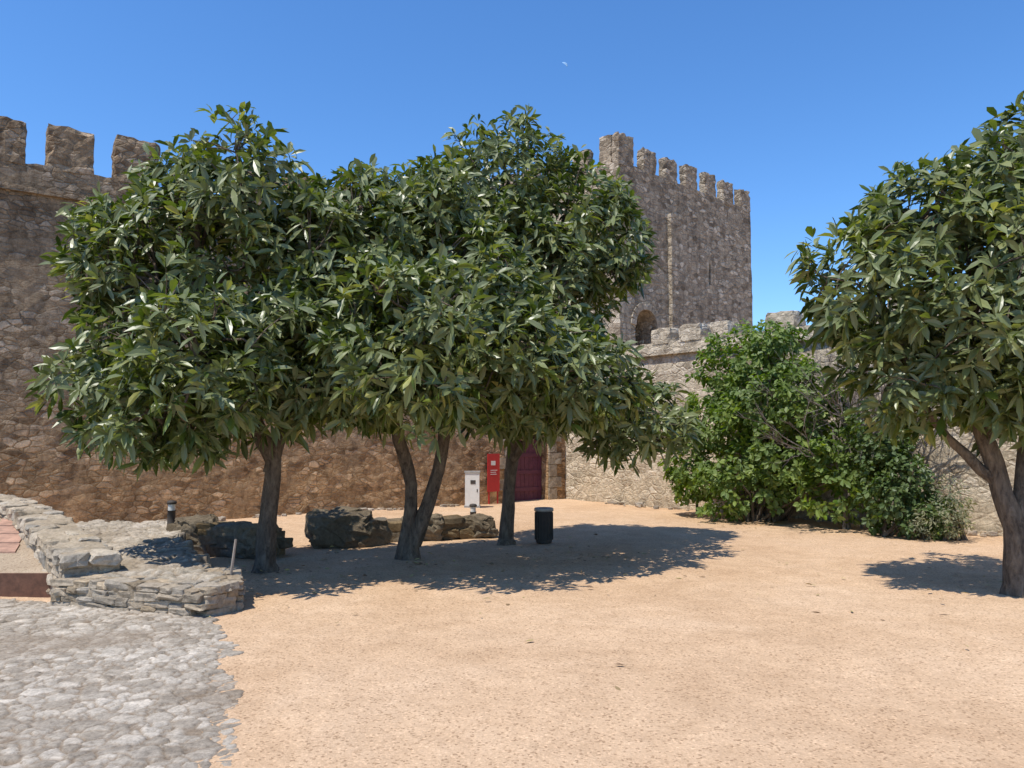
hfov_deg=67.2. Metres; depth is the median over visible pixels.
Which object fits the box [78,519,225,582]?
rubble platform
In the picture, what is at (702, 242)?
castle keep tower
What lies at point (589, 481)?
curtain wall
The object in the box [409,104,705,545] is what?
loquat tree
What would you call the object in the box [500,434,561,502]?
gate quoins
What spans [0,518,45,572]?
gravel bed
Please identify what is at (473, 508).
bollard lamp
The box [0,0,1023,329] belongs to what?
sky
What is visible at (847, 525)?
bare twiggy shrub
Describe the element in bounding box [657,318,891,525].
fig bush
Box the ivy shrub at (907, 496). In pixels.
[838,409,963,540]
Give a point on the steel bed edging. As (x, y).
(23, 584)
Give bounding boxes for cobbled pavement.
[0,598,243,767]
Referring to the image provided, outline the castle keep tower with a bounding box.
[479,131,752,347]
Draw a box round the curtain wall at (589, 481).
[565,323,1018,536]
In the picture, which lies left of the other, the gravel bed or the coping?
the gravel bed
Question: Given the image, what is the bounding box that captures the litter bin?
[534,507,553,543]
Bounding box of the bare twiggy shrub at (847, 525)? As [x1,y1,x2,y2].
[738,334,954,528]
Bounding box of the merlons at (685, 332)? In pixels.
[651,298,896,344]
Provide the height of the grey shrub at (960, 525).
1.163 m
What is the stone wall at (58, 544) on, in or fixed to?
on the ground
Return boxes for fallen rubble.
[125,501,996,536]
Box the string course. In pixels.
[0,181,124,203]
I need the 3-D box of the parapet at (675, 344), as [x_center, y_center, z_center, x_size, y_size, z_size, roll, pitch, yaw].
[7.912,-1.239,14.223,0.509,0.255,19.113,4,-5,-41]
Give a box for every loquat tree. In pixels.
[23,101,379,573]
[272,144,574,559]
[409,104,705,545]
[784,91,1023,597]
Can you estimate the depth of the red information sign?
19.38 m
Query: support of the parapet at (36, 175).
on the string course
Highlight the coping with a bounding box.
[621,317,967,357]
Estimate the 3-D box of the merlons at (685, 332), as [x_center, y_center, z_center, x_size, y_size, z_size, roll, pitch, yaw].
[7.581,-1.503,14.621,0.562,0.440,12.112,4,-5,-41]
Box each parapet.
[0,159,553,269]
[610,315,940,353]
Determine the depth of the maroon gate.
20.50 m
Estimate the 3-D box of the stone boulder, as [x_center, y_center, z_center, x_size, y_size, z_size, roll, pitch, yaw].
[-2.457,2.238,11.730,1.313,0.744,0.788,0,-4,0]
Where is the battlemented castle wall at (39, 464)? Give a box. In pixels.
[0,189,565,522]
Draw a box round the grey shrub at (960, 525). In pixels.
[907,473,977,540]
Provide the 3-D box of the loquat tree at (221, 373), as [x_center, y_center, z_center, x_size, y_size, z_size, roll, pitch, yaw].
[-3.548,-0.496,9.117,4.071,5.818,3.420,-3,-5,32]
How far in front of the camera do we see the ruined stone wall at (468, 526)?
12.54 m
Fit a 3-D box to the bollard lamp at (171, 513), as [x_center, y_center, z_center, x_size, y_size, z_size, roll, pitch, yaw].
[-4.950,1.903,11.191,0.160,0.428,0.160,0,-4,0]
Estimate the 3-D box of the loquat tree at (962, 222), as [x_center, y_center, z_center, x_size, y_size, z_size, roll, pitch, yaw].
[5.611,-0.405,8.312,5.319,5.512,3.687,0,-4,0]
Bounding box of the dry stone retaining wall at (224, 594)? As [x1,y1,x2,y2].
[49,564,245,616]
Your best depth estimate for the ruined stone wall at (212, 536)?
10.56 m
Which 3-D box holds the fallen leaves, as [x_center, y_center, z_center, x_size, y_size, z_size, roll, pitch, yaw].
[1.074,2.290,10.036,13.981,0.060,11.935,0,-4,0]
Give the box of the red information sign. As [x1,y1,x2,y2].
[487,454,499,503]
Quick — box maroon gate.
[513,436,541,500]
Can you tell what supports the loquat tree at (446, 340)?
on the ground
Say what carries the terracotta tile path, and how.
on the gravel bed
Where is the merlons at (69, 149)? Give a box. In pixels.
[0,117,551,252]
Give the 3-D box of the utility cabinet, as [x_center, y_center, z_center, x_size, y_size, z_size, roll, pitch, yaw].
[-0.950,2.527,18.465,0.380,0.878,0.280,0,-4,0]
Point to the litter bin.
(543, 525)
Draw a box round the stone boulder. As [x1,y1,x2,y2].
[303,506,393,548]
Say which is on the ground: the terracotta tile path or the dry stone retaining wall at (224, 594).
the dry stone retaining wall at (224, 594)
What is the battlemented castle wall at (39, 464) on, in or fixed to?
on the ground
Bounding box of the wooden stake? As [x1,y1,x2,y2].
[230,539,236,575]
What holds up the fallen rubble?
on the ground
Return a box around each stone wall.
[0,494,120,601]
[165,515,293,559]
[374,512,496,541]
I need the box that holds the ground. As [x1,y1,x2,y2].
[0,499,1023,767]
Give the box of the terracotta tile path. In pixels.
[0,518,21,552]
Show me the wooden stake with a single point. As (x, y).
(233, 558)
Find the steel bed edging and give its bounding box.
[0,573,50,597]
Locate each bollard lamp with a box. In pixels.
[167,500,176,525]
[469,504,476,513]
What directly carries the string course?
on the battlemented castle wall at (39, 464)
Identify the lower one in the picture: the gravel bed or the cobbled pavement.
the cobbled pavement
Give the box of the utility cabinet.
[464,471,480,507]
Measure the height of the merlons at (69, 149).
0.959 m
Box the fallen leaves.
[207,519,1002,689]
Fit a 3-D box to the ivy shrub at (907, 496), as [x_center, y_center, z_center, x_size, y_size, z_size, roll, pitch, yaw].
[6.492,1.493,12.983,1.954,2.251,1.455,-4,-6,45]

